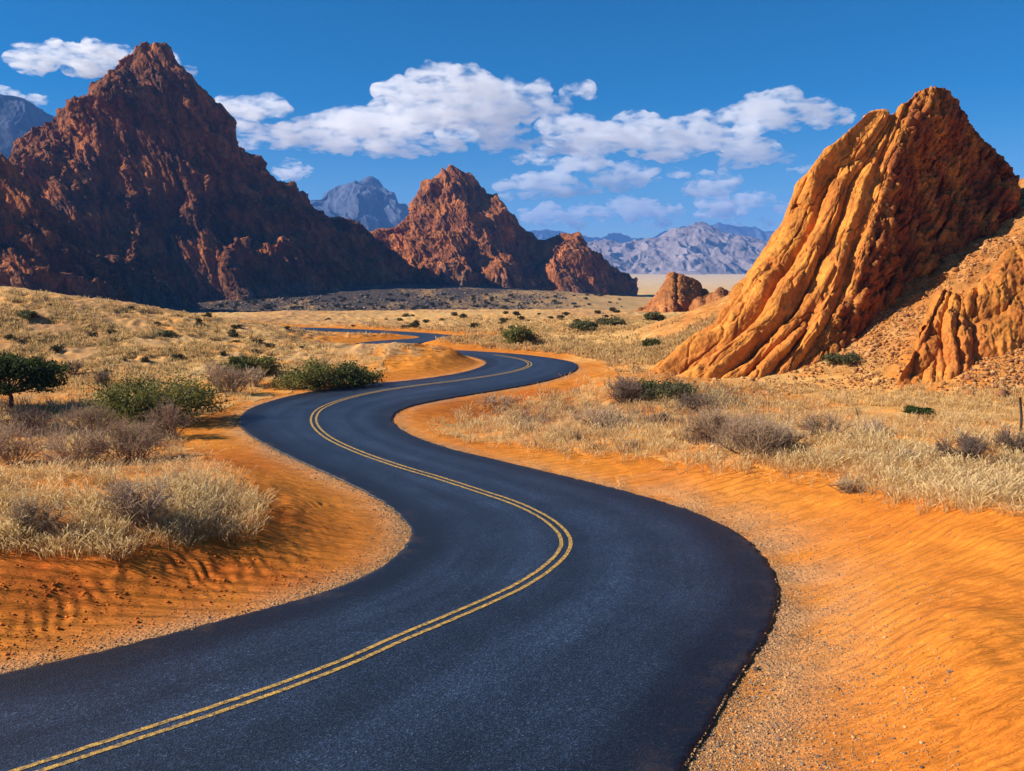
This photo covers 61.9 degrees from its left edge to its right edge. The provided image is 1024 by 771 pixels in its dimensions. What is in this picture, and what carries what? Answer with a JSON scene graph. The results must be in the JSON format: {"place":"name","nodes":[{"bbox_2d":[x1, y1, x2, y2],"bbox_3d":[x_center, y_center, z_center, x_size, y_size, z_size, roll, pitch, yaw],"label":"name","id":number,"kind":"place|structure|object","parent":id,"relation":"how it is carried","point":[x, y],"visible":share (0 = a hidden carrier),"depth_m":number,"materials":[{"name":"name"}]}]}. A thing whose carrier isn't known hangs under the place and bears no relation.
{"place":"outdoors","nodes":[
{"label":"outdoors","id":0,"kind":"place"},
{"bbox_2d":[0,94,53,158],"bbox_3d":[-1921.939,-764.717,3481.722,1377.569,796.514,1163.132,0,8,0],"label":"mountain","id":1,"kind":"structure","parent":0,"point":[20,117],"depth_m":3230.30,"materials":[{"name":"grey stone"}]},
{"bbox_2d":[0,153,134,302],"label":"mountain","id":2,"kind":"structure","parent":0,"point":[44,244],"depth_m":537.62,"materials":[{"name":"brown stone"}]},
{"bbox_2d":[8,41,362,308],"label":"mountain","id":3,"kind":"structure","parent":0,"point":[150,177],"depth_m":729.89,"materials":[{"name":"brown stone"}]},
{"bbox_2d":[310,176,408,231],"bbox_3d":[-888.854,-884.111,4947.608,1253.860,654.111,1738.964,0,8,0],"label":"mountain","id":4,"kind":"structure","parent":0,"point":[370,203],"depth_m":4733.21,"materials":[{"name":"stone"}]},
{"bbox_2d":[329,216,427,286],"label":"mountain","id":5,"kind":"structure","parent":0,"point":[368,258],"depth_m":876.14,"materials":[{"name":"stone"}]},
{"bbox_2d":[0,327,778,770],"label":"road","id":6,"kind":"structure","parent":0,"point":[496,615],"depth_m":22.65,"materials":[{"name":"black asphalt"}]},
{"bbox_2d":[0,356,959,770],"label":"gravel","id":7,"kind":"structure","parent":0,"point":[718,718],"depth_m":21.57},
{"bbox_2d":[368,165,638,296],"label":"mountain","id":8,"kind":"structure","parent":0,"point":[457,227],"depth_m":986.60,"materials":[{"name":"brown stone"}]},
{"bbox_2d":[0,178,1023,770],"bbox_3d":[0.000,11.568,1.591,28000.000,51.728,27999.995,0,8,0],"label":"ground","id":9,"kind":"structure","parent":0,"point":[982,648],"depth_m":29.15,"materials":[{"name":"orange sand"}]},
{"bbox_2d":[4,334,15,338],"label":"scrub bush","id":10,"kind":"object","parent":9,"relation":"on","point":[9,336],"visible":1,"depth_m":85.70,"materials":[{"name":"green plant"}]},
{"bbox_2d":[15,309,41,319],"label":"bush","id":11,"kind":"object","parent":9,"relation":"on","point":[28,314],"visible":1,"depth_m":93.69,"materials":[{"name":"green plant"}]},
{"bbox_2d":[0,415,57,463],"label":"dry shrub","id":12,"kind":"object","parent":9,"relation":"on","point":[5,455],"visible":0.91,"depth_m":43.86,"materials":[{"name":"brown plant"}]},
{"bbox_2d":[0,402,61,433],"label":"dry shrub","id":13,"kind":"object","parent":9,"relation":"on","point":[29,416],"visible":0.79,"depth_m":51.74,"materials":[{"name":"brown plant"}]},
{"bbox_2d":[0,489,70,531],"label":"dry shrub","id":14,"kind":"object","parent":9,"relation":"on","point":[31,511],"visible":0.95,"depth_m":26.77,"materials":[{"name":"beige plant"}]},
{"bbox_2d":[0,345,73,407],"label":"thorn tree","id":15,"kind":"object","parent":9,"relation":"on","point":[40,375],"visible":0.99,"depth_m":58.34,"materials":[{"name":"green plant"}]},
{"bbox_2d":[48,344,63,352],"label":"scrub bush","id":16,"kind":"object","parent":9,"relation":"on","point":[55,348],"visible":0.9,"depth_m":83.95,"materials":[{"name":"green plant"}]},
{"bbox_2d":[58,359,84,374],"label":"dry shrub","id":17,"kind":"object","parent":9,"relation":"on","point":[78,366],"visible":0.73,"depth_m":74.35,"materials":[{"name":"brown plant"}]},
{"bbox_2d":[28,419,121,470],"bbox_3d":[-21.354,2.976,42.170,3.768,2.358,4.927,5,9,33],"label":"dry shrub","id":18,"kind":"object","parent":9,"relation":"on","point":[64,453],"visible":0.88,"depth_m":41.80,"materials":[{"name":"brown plant"}]},
{"bbox_2d":[50,397,121,435],"bbox_3d":[-25.455,1.982,50.963,3.874,2.641,3.311,-6,10,-36],"label":"dry shrub","id":19,"kind":"object","parent":9,"relation":"on","point":[92,414],"visible":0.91,"depth_m":50.83,"materials":[{"name":"brown plant"}]},
{"bbox_2d":[87,332,98,336],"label":"scrub bush","id":20,"kind":"object","parent":9,"relation":"on","point":[93,334],"visible":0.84,"depth_m":90.42,"materials":[{"name":"green plant"}]},
{"bbox_2d":[93,369,116,386],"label":"dry shrub","id":21,"kind":"object","parent":9,"relation":"on","point":[101,379],"visible":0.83,"depth_m":69.78,"materials":[{"name":"brown plant"}]},
{"bbox_2d":[107,329,115,333],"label":"scrub bush","id":22,"kind":"object","parent":9,"relation":"on","point":[109,331],"visible":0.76,"depth_m":92.50,"materials":[{"name":"green plant"}]},
{"bbox_2d":[71,409,184,465],"bbox_3d":[-18.987,2.643,42.906,4.139,3.128,4.922,3,8,18],"label":"dry shrub","id":23,"kind":"object","parent":9,"relation":"on","point":[130,439],"visible":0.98,"depth_m":42.63,"materials":[{"name":"brown plant"}]},
{"bbox_2d":[98,474,177,525],"bbox_3d":[-12.377,3.749,28.245,2.478,1.978,2.456,-2,8,-16],"label":"dry shrub","id":24,"kind":"object","parent":9,"relation":"on","point":[125,496],"visible":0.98,"depth_m":28.10,"materials":[{"name":"beige plant"}]},
{"bbox_2d":[0,429,280,562],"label":"dry grass","id":25,"kind":"structure","parent":9,"relation":"on","point":[205,499],"depth_m":29.23,"materials":[{"name":"beige plant"}]},
{"bbox_2d":[138,357,148,362],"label":"scrub bush","id":26,"kind":"object","parent":9,"relation":"on","point":[144,360],"visible":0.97,"depth_m":81.84,"materials":[{"name":"green plant"}]},
{"bbox_2d":[77,366,237,424],"bbox_3d":[-23.285,1.037,56.500,9.584,4.297,10.165,4,9,28],"label":"bush","id":27,"kind":"object","parent":9,"relation":"on","point":[143,399],"visible":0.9,"depth_m":54.65,"materials":[{"name":"green plant"}]},
{"bbox_2d":[138,396,192,441],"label":"dry shrub","id":28,"kind":"object","parent":9,"relation":"on","point":[166,412],"visible":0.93,"depth_m":50.24,"materials":[{"name":"brown plant"}]},
{"bbox_2d":[156,330,178,337],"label":"bush","id":29,"kind":"object","parent":9,"relation":"on","point":[165,333],"visible":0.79,"depth_m":93.65,"materials":[{"name":"green plant"}]},
{"bbox_2d":[0,530,335,659],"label":"clods","id":30,"kind":"object","parent":9,"relation":"on","point":[84,592],"visible":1,"depth_m":25.04,"materials":[{"name":"orange soil"}]},
{"bbox_2d":[171,353,183,358],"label":"scrub bush","id":31,"kind":"object","parent":9,"relation":"on","point":[178,356],"visible":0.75,"depth_m":84.35,"materials":[{"name":"green plant"}]},
{"bbox_2d":[0,347,387,450],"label":"dry grass","id":32,"kind":"structure","parent":9,"relation":"on","point":[59,410],"depth_m":59.42,"materials":[{"name":"beige plant"}]},
{"bbox_2d":[202,311,212,316],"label":"scrub bush","id":33,"kind":"object","parent":9,"relation":"on","point":[208,314],"visible":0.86,"depth_m":109.30,"materials":[{"name":"green plant"}]},
{"bbox_2d":[199,361,233,386],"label":"dry shrub","id":34,"kind":"object","parent":9,"relation":"on","point":[211,370],"visible":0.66,"depth_m":72.36,"materials":[{"name":"brown plant"}]},
{"bbox_2d":[217,350,226,355],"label":"scrub bush","id":35,"kind":"object","parent":9,"relation":"on","point":[223,352],"visible":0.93,"depth_m":85.77,"materials":[{"name":"green plant"}]},
{"bbox_2d":[204,365,255,394],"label":"dry shrub","id":36,"kind":"object","parent":9,"relation":"on","point":[234,381],"visible":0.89,"depth_m":67.40,"materials":[{"name":"brown plant"}]},
{"bbox_2d":[228,332,238,336],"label":"scrub bush","id":37,"kind":"object","parent":9,"relation":"on","point":[233,334],"visible":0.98,"depth_m":97.12,"materials":[{"name":"green plant"}]},
{"bbox_2d":[217,354,252,373],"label":"bush","id":38,"kind":"object","parent":9,"relation":"on","point":[235,360],"visible":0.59,"depth_m":76.83,"materials":[{"name":"green plant"}]},
{"bbox_2d":[231,324,241,327],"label":"scrub bush","id":39,"kind":"object","parent":9,"relation":"on","point":[235,326],"visible":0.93,"depth_m":103.91,"materials":[{"name":"green plant"}]},
{"bbox_2d":[232,365,268,386],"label":"dry shrub","id":40,"kind":"object","parent":9,"relation":"on","point":[253,377],"visible":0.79,"depth_m":71.60,"materials":[{"name":"brown plant"}]},
{"bbox_2d":[236,355,283,373],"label":"bush","id":41,"kind":"object","parent":9,"relation":"on","point":[264,363],"visible":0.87,"depth_m":77.01,"materials":[{"name":"green plant"}]},
{"bbox_2d":[264,343,275,347],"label":"scrub bush","id":42,"kind":"object","parent":9,"relation":"on","point":[268,345],"visible":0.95,"depth_m":90.99,"materials":[{"name":"green plant"}]},
{"bbox_2d":[268,358,355,390],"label":"bush","id":43,"kind":"object","parent":9,"relation":"on","point":[315,377],"visible":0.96,"depth_m":70.65,"materials":[{"name":"green plant"}]},
{"bbox_2d":[326,360,387,387],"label":"bush","id":44,"kind":"object","parent":9,"relation":"on","point":[359,377],"visible":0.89,"depth_m":71.94,"materials":[{"name":"green plant"}]},
{"bbox_2d":[181,289,578,312],"bbox_3d":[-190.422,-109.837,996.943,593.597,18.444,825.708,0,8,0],"label":"rubble","id":45,"kind":"object","parent":9,"relation":"on","point":[395,304],"visible":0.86,"depth_m":671.86,"materials":[{"name":"dark red-grey rock"}]},
{"bbox_2d":[410,323,418,327],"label":"scrub bush","id":46,"kind":"object","parent":9,"relation":"on","point":[413,325],"visible":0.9,"depth_m":145.43,"materials":[{"name":"green plant"}]},
{"bbox_2d":[459,313,467,317],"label":"scrub bush","id":47,"kind":"object","parent":9,"relation":"on","point":[464,315],"visible":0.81,"depth_m":170.90,"materials":[{"name":"green plant"}]},
{"bbox_2d":[470,322,479,327],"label":"scrub bush","id":48,"kind":"object","parent":9,"relation":"on","point":[474,324],"visible":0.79,"depth_m":142.92,"materials":[{"name":"green plant"}]},
{"bbox_2d":[473,392,519,411],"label":"dry shrub","id":49,"kind":"object","parent":9,"relation":"on","point":[504,398],"visible":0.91,"depth_m":65.03,"materials":[{"name":"beige plant"}]},
{"bbox_2d":[0,212,1023,408],"bbox_3d":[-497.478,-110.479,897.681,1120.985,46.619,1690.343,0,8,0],"label":"dry grass","id":50,"kind":"structure","parent":9,"relation":"on","point":[623,353],"depth_m":91.93,"materials":[{"name":"beige plant"}]},
{"bbox_2d":[498,323,541,344],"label":"bush","id":51,"kind":"object","parent":9,"relation":"on","point":[520,335],"visible":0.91,"depth_m":109.67,"materials":[{"name":"green plant"}]},
{"bbox_2d":[568,319,597,330],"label":"bush","id":52,"kind":"object","parent":9,"relation":"on","point":[585,324],"visible":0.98,"depth_m":129.52,"materials":[{"name":"green plant"}]},
{"bbox_2d":[570,405,628,427],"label":"dry shrub","id":53,"kind":"object","parent":9,"relation":"on","point":[596,419],"visible":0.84,"depth_m":54.48,"materials":[{"name":"beige plant"}]},
{"bbox_2d":[594,315,625,325],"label":"bush","id":54,"kind":"object","parent":9,"relation":"on","point":[611,321],"visible":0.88,"depth_m":136.94,"materials":[{"name":"green plant"}]},
{"bbox_2d":[604,372,650,405],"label":"dry shrub","id":55,"kind":"object","parent":9,"relation":"on","point":[627,391],"visible":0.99,"depth_m":63.46,"materials":[{"name":"brown plant"}]},
{"bbox_2d":[642,338,660,345],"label":"bush","id":56,"kind":"object","parent":9,"relation":"on","point":[648,341],"visible":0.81,"depth_m":98.22,"materials":[{"name":"green plant"}]},
{"bbox_2d":[643,311,667,320],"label":"bush","id":57,"kind":"object","parent":9,"relation":"on","point":[656,315],"visible":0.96,"depth_m":148.92,"materials":[{"name":"green plant"}]},
{"bbox_2d":[657,411,667,420],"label":"dry shrub","id":58,"kind":"object","parent":9,"relation":"on","point":[665,416],"visible":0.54,"depth_m":56.77,"materials":[{"name":"beige plant"}]},
{"bbox_2d":[631,376,699,402],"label":"bush","id":59,"kind":"object","parent":9,"relation":"on","point":[664,387],"visible":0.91,"depth_m":63.77,"materials":[{"name":"green plant"}]},
{"bbox_2d":[636,271,708,311],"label":"rock formation","id":60,"kind":"object","parent":9,"relation":"on","point":[677,292],"visible":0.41,"depth_m":218.02,"materials":[{"name":"brown stone"}]},
{"bbox_2d":[676,390,710,411],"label":"dry shrub","id":61,"kind":"object","parent":9,"relation":"on","point":[697,401],"visible":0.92,"depth_m":61.08,"materials":[{"name":"brown plant"}]},
{"bbox_2d":[689,286,730,310],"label":"rock formation","id":62,"kind":"object","parent":9,"relation":"on","point":[720,292],"visible":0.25,"depth_m":206.07,"materials":[{"name":"brown stone"}]},
{"bbox_2d":[679,402,747,441],"bbox_3d":[10.841,1.969,45.816,3.950,2.459,3.651,0,8,0],"label":"dry shrub","id":63,"kind":"object","parent":9,"relation":"on","point":[708,421],"visible":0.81,"depth_m":45.57,"materials":[{"name":"brown plant"}]},
{"bbox_2d":[422,369,1023,516],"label":"dry grass","id":64,"kind":"structure","parent":9,"relation":"on","point":[968,489],"depth_m":44.51,"materials":[{"name":"beige plant"}]},
{"bbox_2d":[705,408,801,457],"bbox_3d":[11.539,2.340,40.815,4.530,2.500,4.483,3,8,19],"label":"dry shrub","id":65,"kind":"object","parent":9,"relation":"on","point":[754,436],"visible":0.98,"depth_m":40.44,"materials":[{"name":"brown plant"}]},
{"bbox_2d":[766,422,814,447],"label":"dry shrub","id":66,"kind":"object","parent":9,"relation":"on","point":[790,432],"visible":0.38,"depth_m":41.62,"materials":[{"name":"brown plant"}]},
{"bbox_2d":[796,408,852,439],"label":"dry shrub","id":67,"kind":"object","parent":9,"relation":"on","point":[815,424],"visible":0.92,"depth_m":43.42,"materials":[{"name":"beige plant"}]},
{"bbox_2d":[649,86,1021,378],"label":"rock formation","id":68,"kind":"object","parent":9,"relation":"on","point":[883,204],"visible":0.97,"depth_m":86.25,"materials":[{"name":"orange stone"}]},
{"bbox_2d":[821,351,860,364],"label":"bush","id":69,"kind":"object","parent":9,"relation":"on","point":[849,358],"visible":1,"depth_m":75.21,"materials":[{"name":"green plant"}]},
{"bbox_2d":[825,474,871,495],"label":"dry shrub","id":70,"kind":"object","parent":9,"relation":"on","point":[848,485],"visible":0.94,"depth_m":33.79,"materials":[{"name":"beige plant"}]},
{"bbox_2d":[696,194,1023,397],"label":"rubble","id":71,"kind":"object","parent":9,"relation":"on","point":[981,364],"visible":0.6,"depth_m":74.61,"materials":[{"name":"orange rock"},{"name":"stone"}]},
{"bbox_2d":[849,417,901,435],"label":"dry shrub","id":72,"kind":"object","parent":9,"relation":"on","point":[880,424],"visible":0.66,"depth_m":44.34,"materials":[{"name":"beige plant"}]},
{"bbox_2d":[888,447,919,460],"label":"dry shrub","id":73,"kind":"object","parent":9,"relation":"on","point":[906,451],"visible":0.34,"depth_m":38.10,"materials":[{"name":"beige plant"}]},
{"bbox_2d":[901,404,935,418],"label":"low green bush","id":74,"kind":"object","parent":9,"relation":"on","point":[910,409],"visible":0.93,"depth_m":56.26,"materials":[{"name":"green plant"}]},
{"bbox_2d":[897,243,1023,386],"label":"rock formation","id":75,"kind":"object","parent":9,"relation":"on","point":[957,333],"visible":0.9,"depth_m":70.34,"materials":[{"name":"orange stone"}]},
{"bbox_2d":[933,423,997,462],"bbox_3d":[20.544,2.753,38.690,2.609,1.810,2.152,7,11,42],"label":"dry shrub","id":76,"kind":"object","parent":9,"relation":"on","point":[966,443],"visible":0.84,"depth_m":38.53,"materials":[{"name":"brown plant"}]},
{"bbox_2d":[991,424,1023,452],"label":"dry shrub","id":77,"kind":"object","parent":9,"relation":"on","point":[1006,438],"visible":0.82,"depth_m":41.12,"materials":[{"name":"brown plant"}]},
{"bbox_2d":[1019,397,1022,433],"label":"wooden post","id":78,"kind":"object","parent":9,"relation":"on","point":[1021,415],"visible":0.78,"depth_m":46.69,"materials":[{"name":"brown wood"}]},
{"bbox_2d":[0,0,1023,238],"label":"sky","id":79,"kind":"structure","parent":0,"point":[637,119],"materials":[{"name":"blue"}]},
{"bbox_2d":[528,222,774,242],"bbox_3d":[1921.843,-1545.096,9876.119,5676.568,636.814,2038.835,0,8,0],"label":"mountain","id":80,"kind":"structure","parent":0,"point":[753,232],"depth_m":9418.74,"materials":[{"name":"stone"}]},
{"bbox_2d":[587,222,767,274],"bbox_3d":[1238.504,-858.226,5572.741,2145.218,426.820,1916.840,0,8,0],"label":"mountain","id":81,"kind":"structure","parent":0,"point":[699,248],"depth_m":5275.13,"materials":[{"name":"stone"}]}
]}

